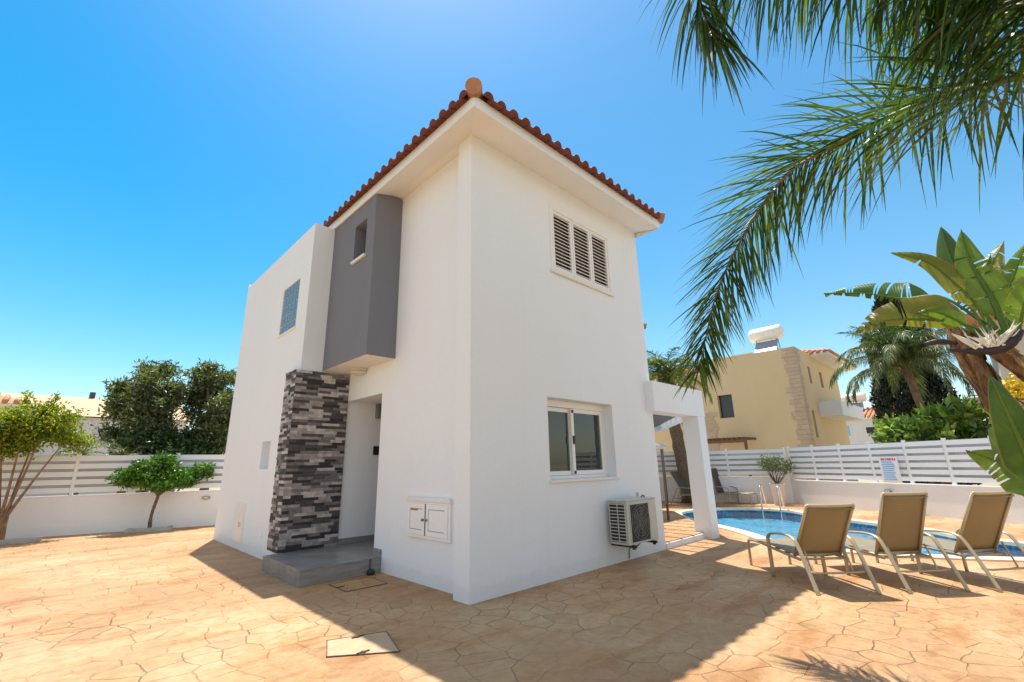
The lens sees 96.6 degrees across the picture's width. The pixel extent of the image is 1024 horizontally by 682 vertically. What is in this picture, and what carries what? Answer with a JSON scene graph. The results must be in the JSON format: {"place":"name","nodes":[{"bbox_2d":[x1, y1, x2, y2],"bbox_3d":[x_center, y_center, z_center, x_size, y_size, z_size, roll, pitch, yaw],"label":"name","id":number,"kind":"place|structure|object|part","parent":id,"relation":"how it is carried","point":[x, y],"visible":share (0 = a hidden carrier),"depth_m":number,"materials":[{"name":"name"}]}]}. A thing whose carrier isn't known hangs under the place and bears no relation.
{"place":"outdoors","nodes":[
{"label":"outdoors","id":0,"kind":"place"},
{"bbox_2d":[0,392,35,423],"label":"red roof house","id":1,"kind":"structure","parent":0,"point":[5,400],"depth_m":16.21,"materials":[{"name":"tile"}]},
{"bbox_2d":[54,436,116,494],"bbox_3d":[-10.901,3.480,11.392,1.462,2.275,1.520,4,-16,-17],"label":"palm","id":2,"kind":"object","parent":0,"point":[85,453],"visible":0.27,"depth_m":11.56,"materials":[{"name":"green plant"}]},
{"bbox_2d":[1,392,189,497],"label":"white house","id":3,"kind":"structure","parent":0,"point":[91,402],"depth_m":20.82,"materials":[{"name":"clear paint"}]},
{"bbox_2d":[102,443,150,493],"bbox_3d":[-10.462,3.803,12.240,1.373,2.078,1.806,13,-21,-42],"label":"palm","id":4,"kind":"object","parent":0,"point":[123,449],"visible":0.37,"depth_m":12.17,"materials":[{"name":"green plant"}]},
{"bbox_2d":[0,501,1023,681],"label":"patio","id":5,"kind":"structure","parent":0,"point":[192,604],"depth_m":3.94,"materials":[{"name":"beige stone"}]},
{"bbox_2d":[0,536,42,544],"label":"bed edging","id":6,"kind":"object","parent":5,"relation":"on","point":[22,540],"visible":1,"depth_m":8.92,"materials":[{"name":"concrete"}]},
{"bbox_2d":[0,390,102,539],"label":"crape myrtle","id":7,"kind":"object","parent":5,"relation":"on","point":[21,432],"visible":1,"depth_m":9.65,"materials":[{"name":"green plant"}]},
{"bbox_2d":[1,490,219,538],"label":"garden wall","id":8,"kind":"structure","parent":5,"relation":"on","point":[36,516],"depth_m":10.37,"materials":[{"name":"white paint"}]},
{"bbox_2d":[1,453,224,494],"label":"slat fence","id":9,"kind":"object","parent":8,"relation":"on","point":[74,474],"visible":0.42,"depth_m":10.36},
{"bbox_2d":[124,525,172,533],"bbox_3d":[-8.243,4.285,10.367,0.840,0.090,0.320,7,-17,-28],"label":"bed edging","id":10,"kind":"object","parent":5,"relation":"on","point":[142,530],"visible":1,"depth_m":10.24,"materials":[{"name":"concrete"}]},
{"bbox_2d":[105,450,216,527],"bbox_3d":[-8.249,3.515,10.772,2.198,1.824,1.145,13,-21,-42],"label":"orange tree","id":11,"kind":"object","parent":10,"relation":"in","point":[158,475],"visible":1,"depth_m":10.58,"materials":[{"name":"green plant"}]},
{"bbox_2d":[329,577,387,591],"bbox_3d":[-1.773,2.803,5.268,0.520,0.011,0.479,13,-21,-42],"label":"inspection cover","id":12,"kind":"object","parent":5,"relation":"on","point":[355,584],"visible":1,"depth_m":5.25,"materials":[{"name":"stone"}]},
{"bbox_2d":[326,631,399,656],"bbox_3d":[-1.133,2.292,3.431,0.500,0.011,0.480,5,-16,-22],"label":"inspection cover","id":13,"kind":"object","parent":5,"relation":"on","point":[375,643],"visible":1,"depth_m":3.44,"materials":[{"name":"concrete"}]},
{"bbox_2d":[213,77,665,604],"bbox_3d":[-0.135,0.900,10.445,9.783,6.334,8.541,13,-21,-42],"label":"villa","id":14,"kind":"object","parent":5,"relation":"on","point":[459,278],"visible":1,"depth_m":6.37,"materials":[{"name":"paint"}]},
{"bbox_2d":[277,280,299,338],"bbox_3d":[-3.850,-0.558,7.932,0.085,0.900,0.860,13,-21,-42],"label":"glass block window","id":15,"kind":"structure","parent":14,"relation":"in","point":[289,313],"depth_m":7.92,"materials":[{"name":"blue"}]},
{"bbox_2d":[349,367,367,375],"bbox_3d":[-2.383,0.485,7.117,0.310,0.096,0.310,13,-21,-42],"label":"ceiling light","id":16,"kind":"object","parent":14,"relation":"attached to","point":[359,371],"visible":0.9,"depth_m":7.01,"materials":[{"name":"white metal"}]},
{"bbox_2d":[367,559,374,575],"bbox_3d":[-1.776,2.848,5.744,0.100,0.180,0.100,13,-21,-42],"label":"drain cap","id":17,"kind":"object","parent":14,"relation":"attached to","point":[370,572],"visible":1,"depth_m":5.70,"materials":[{"name":"black plastic"}]},
{"bbox_2d":[407,496,452,542],"bbox_3d":[-0.980,2.052,5.277,0.076,0.450,0.880,13,-21,-42],"label":"meter cabinet","id":18,"kind":"object","parent":14,"relation":"attached to","point":[429,518],"visible":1,"depth_m":5.22,"materials":[{"name":"paint"}]},
{"bbox_3d":[-1.152,2.112,5.420,0.040,0.345,0.370,13,-21,-42],"label":"door","id":19,"kind":"part","parent":18,"relation":"part of","materials":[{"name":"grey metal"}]},
{"bbox_3d":[-0.862,2.028,5.131,0.040,0.345,0.425,13,-21,-42],"label":"door","id":20,"kind":"part","parent":18,"relation":"part of","materials":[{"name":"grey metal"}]},
{"bbox_2d":[549,204,615,296],"bbox_3d":[1.065,-1.353,7.054,1.533,1.079,0.142,13,-21,-42],"label":"shutter window","id":21,"kind":"structure","parent":14,"relation":"in","point":[577,251],"depth_m":7.05,"materials":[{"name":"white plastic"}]},
{"bbox_2d":[547,399,619,482],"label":"sliding window","id":22,"kind":"structure","parent":14,"relation":"in","point":[577,443],"depth_m":6.28,"materials":[{"name":"white plastic"}]},
{"bbox_2d":[608,492,658,558],"bbox_3d":[1.687,2.542,6.234,0.862,0.851,0.379,13,-21,-42],"label":"air conditioner","id":23,"kind":"object","parent":14,"relation":"attached to","point":[633,521],"visible":1,"depth_m":6.02,"materials":[{"name":"white metal"}]},
{"bbox_2d":[656,443,668,503],"bbox_3d":[3.363,4.104,14.911,2.500,2.350,2.550,13,-21,-42],"label":"gazebo","id":24,"kind":"object","parent":5,"relation":"on","point":[660,447],"visible":0.17,"depth_m":14.77,"materials":[{"name":"grey metal"}]},
{"bbox_2d":[661,501,669,520],"bbox_3d":[2.991,3.437,9.691,0.460,0.920,0.470,13,-21,-42],"label":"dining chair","id":25,"kind":"object","parent":5,"relation":"on","point":[667,510],"visible":0.14,"depth_m":9.62,"materials":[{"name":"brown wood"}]},
{"bbox_2d":[646,347,714,502],"bbox_3d":[5.443,2.862,15.489,3.276,4.984,3.090,13,-21,-42],"label":"feather palm","id":26,"kind":"object","parent":5,"relation":"on","point":[664,370],"visible":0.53,"depth_m":15.25,"materials":[{"name":"green plant"}]},
{"bbox_2d":[644,380,719,548],"bbox_3d":[2.779,2.623,9.844,4.626,2.580,3.445,13,-21,-42],"label":"pergola","id":27,"kind":"object","parent":5,"relation":"on","point":[666,407],"visible":0.56,"depth_m":8.12,"materials":[{"name":"white paint"}]},
{"bbox_2d":[669,471,723,505],"bbox_3d":[5.704,4.564,14.184,0.648,1.001,1.436,12,-20,-40],"label":"sun lounger","id":28,"kind":"object","parent":5,"relation":"on","point":[680,483],"visible":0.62,"depth_m":14.48,"materials":[{"name":"beige fabric"}]},
{"bbox_2d":[659,476,793,503],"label":"garden wall","id":29,"kind":"structure","parent":5,"relation":"on","point":[745,483],"depth_m":14.47,"materials":[{"name":"white paint"}]},
{"bbox_2d":[657,447,788,476],"bbox_3d":[5.353,4.274,15.878,7.313,0.870,0.065,-10,-17,29],"label":"slat fence","id":30,"kind":"object","parent":29,"relation":"on","point":[732,462],"visible":0.23,"depth_m":14.78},
{"bbox_2d":[711,468,758,504],"bbox_3d":[6.874,4.564,14.416,0.648,1.075,1.436,12,-20,-40],"label":"sun lounger","id":31,"kind":"object","parent":5,"relation":"on","point":[717,482],"visible":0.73,"depth_m":14.56,"materials":[{"name":"beige fabric"}]},
{"bbox_2d":[759,484,784,521],"bbox_3d":[6.957,4.340,12.166,0.484,0.998,0.914,-11,-18,33],"label":"pool ladder","id":32,"kind":"object","parent":5,"relation":"on","point":[778,488],"visible":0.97,"depth_m":12.03,"materials":[{"name":"metal"}]},
{"bbox_2d":[757,453,796,504],"bbox_3d":[7.962,4.101,13.645,1.044,1.512,0.956,-6,-16,17],"label":"potted oleander","id":33,"kind":"object","parent":5,"relation":"on","point":[773,465],"visible":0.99,"depth_m":13.57,"materials":[{"name":"plant"}]},
{"bbox_2d":[747,503,881,595],"bbox_3d":[3.302,2.272,5.264,0.648,0.851,1.437,-1,-15,0],"label":"sun lounger","id":34,"kind":"object","parent":5,"relation":"on","point":[823,530],"visible":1,"depth_m":4.83,"materials":[{"name":"beige fabric"}]},
{"bbox_2d":[639,0,1023,405],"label":"queen palm","id":35,"kind":"object","parent":5,"relation":"on","point":[944,38],"visible":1,"depth_m":2.77,"materials":[{"name":"green plant"}]},
{"bbox_2d":[683,510,1023,556],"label":"pool basin","id":36,"kind":"object","parent":5,"relation":"in","point":[753,521],"visible":0.21,"depth_m":10.90,"materials":[{"name":"liquid"}]},
{"bbox_2d":[675,507,1023,561],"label":"pool coping","id":37,"kind":"object","parent":36,"relation":"on","point":[875,523],"visible":0.38,"depth_m":7.94,"materials":[{"name":"stone"}]},
{"bbox_2d":[814,491,970,593],"bbox_3d":[4.162,2.212,5.283,0.648,0.943,1.437,0,-15,-3],"label":"sun lounger","id":38,"kind":"object","parent":5,"relation":"on","point":[901,523],"visible":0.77,"depth_m":4.89,"materials":[{"name":"beige fabric"}]},
{"bbox_2d":[790,480,1023,524],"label":"garden wall","id":39,"kind":"structure","parent":5,"relation":"on","point":[947,501],"depth_m":11.02,"materials":[{"name":"white paint"}]},
{"bbox_2d":[786,436,1009,484],"bbox_3d":[9.438,2.760,10.450,0.065,0.990,7.646,2,-16,-13],"label":"slat fence","id":40,"kind":"object","parent":39,"relation":"on","point":[945,460],"visible":0.81,"depth_m":10.87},
{"bbox_2d":[878,457,902,482],"bbox_3d":[9.144,3.116,11.032,0.010,0.600,0.450,2,-16,-13],"label":"notice board","id":41,"kind":"object","parent":40,"relation":"attached to","point":[890,469],"visible":1,"depth_m":11.02,"materials":[{"name":"white plastic"}]},
{"bbox_2d":[824,225,1023,496],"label":"bird of paradise","id":42,"kind":"object","parent":5,"relation":"on","point":[978,286],"visible":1,"depth_m":2.83,"materials":[{"name":"green plant"}]},
{"bbox_2d":[872,491,1023,592],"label":"sun lounger","id":43,"kind":"object","parent":5,"relation":"on","point":[980,530],"visible":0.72,"depth_m":4.87,"materials":[{"name":"beige fabric"}]},
{"bbox_2d":[0,0,1023,544],"label":"sky","id":44,"kind":"structure","parent":0,"point":[158,158],"materials":[{"name":"blue"}]},
{"bbox_2d":[175,480,999,490],"bbox_3d":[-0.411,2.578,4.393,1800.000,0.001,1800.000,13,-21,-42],"label":"ground","id":45,"kind":"structure","parent":0,"point":[983,484],"depth_m":27.09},
{"bbox_2d":[90,356,191,492],"bbox_3d":[-11.270,2.769,13.781,2.390,4.939,2.606,13,-21,-42],"label":"broadleaf tree","id":46,"kind":"object","parent":45,"relation":"on","point":[148,401],"visible":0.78,"depth_m":13.55,"materials":[{"name":"green plant"}]},
{"bbox_2d":[107,421,227,491],"bbox_3d":[-10.208,3.806,13.600,3.107,2.800,1.820,13,-21,-42],"label":"dark shrub","id":47,"kind":"object","parent":45,"relation":"on","point":[186,445],"visible":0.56,"depth_m":13.48,"materials":[{"name":"green plant"}]},
{"bbox_2d":[176,358,236,489],"bbox_3d":[-9.781,3.007,14.943,2.422,5.027,2.846,13,-21,-42],"label":"broadleaf tree","id":48,"kind":"object","parent":45,"relation":"on","point":[210,394],"visible":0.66,"depth_m":14.72,"materials":[{"name":"green plant"}]},
{"bbox_2d":[829,321,1001,484],"bbox_3d":[11.226,1.887,12.771,3.677,5.214,3.739,13,-21,-42],"label":"feather palm","id":49,"kind":"object","parent":45,"relation":"on","point":[906,353],"visible":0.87,"depth_m":12.88,"materials":[{"name":"green plant"}]},
{"bbox_2d":[868,411,967,483],"bbox_3d":[10.531,3.031,11.772,1.769,2.522,2.097,13,-21,-42],"label":"bright shrub","id":50,"kind":"object","parent":45,"relation":"on","point":[908,428],"visible":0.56,"depth_m":11.59,"materials":[{"name":"green plant"}]},
{"bbox_2d":[859,294,982,484],"bbox_3d":[14.514,1.730,16.619,2.681,7.388,2.673,13,-21,-42],"label":"cypress","id":51,"kind":"object","parent":45,"relation":"on","point":[888,402],"visible":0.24,"depth_m":16.18,"materials":[{"name":"green plant"}]},
{"bbox_2d":[912,393,990,484],"bbox_3d":[11.245,2.737,11.381,1.699,2.849,1.782,13,-21,-42],"label":"shrub","id":52,"kind":"object","parent":45,"relation":"on","point":[965,414],"visible":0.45,"depth_m":11.26,"materials":[{"name":"green plant"}]},
{"bbox_2d":[955,418,991,438],"bbox_3d":[11.776,2.860,10.889,1.800,2.340,2.530,13,-21,-42],"label":"dark hedge","id":53,"kind":"object","parent":45,"relation":"on","point":[986,426],"visible":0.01,"depth_m":10.98,"materials":[{"name":"green plant"}]},
{"bbox_2d":[1001,372,1023,406],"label":"yellow bush","id":54,"kind":"object","parent":45,"relation":"on","point":[1015,387],"visible":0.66,"depth_m":10.62,"materials":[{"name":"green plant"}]},
{"bbox_2d":[649,346,864,481],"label":"cream house","id":55,"kind":"structure","parent":0,"point":[780,398],"depth_m":21.38,"materials":[{"name":"beige paint"}]},
{"bbox_2d":[719,395,734,417],"bbox_3d":[10.584,3.222,22.386,0.030,1.120,0.700,13,-21,-42],"label":"window pane","id":56,"kind":"structure","parent":55,"relation":"in","point":[726,404],"depth_m":22.40,"materials":[{"name":"grey glass"}]},
{"bbox_2d":[748,324,783,352],"bbox_3d":[12.395,-0.023,22.226,0.966,1.393,1.503,13,-21,-42],"label":"solar water heater","id":57,"kind":"object","parent":55,"relation":"on","point":[766,334],"visible":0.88,"depth_m":22.07,"materials":[{"name":"white metal"}]},
{"bbox_2d":[846,384,878,444],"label":"white house","id":58,"kind":"structure","parent":0,"point":[859,431],"depth_m":35.33,"materials":[{"name":"paint"}]},
{"bbox_2d":[847,425,851,436],"bbox_3d":[26.262,7.114,36.044,0.048,0.900,0.900,13,-21,-42],"label":"window","id":59,"kind":"structure","parent":58,"relation":"in","point":[848,426],"depth_m":35.81,"materials":[{"name":"blue glass"}]},
{"bbox_2d":[841,392,866,408],"bbox_3d":[28.037,5.033,37.344,1.061,1.532,1.653,13,-21,-42],"label":"solar water heater","id":60,"kind":"object","parent":58,"relation":"on","point":[861,397],"visible":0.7,"depth_m":37.06,"materials":[{"name":"white metal"}]},
{"bbox_2d":[865,426,874,433],"bbox_3d":[27.476,6.809,34.820,0.048,0.600,0.800,13,-21,-42],"label":"window","id":61,"kind":"structure","parent":58,"relation":"in","point":[869,429],"depth_m":34.93,"materials":[{"name":"white plastic"}]},
{"bbox_2d":[963,309,1023,412],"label":"beige house","id":62,"kind":"structure","parent":0,"point":[1003,372],"depth_m":13.91,"materials":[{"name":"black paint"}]}
]}

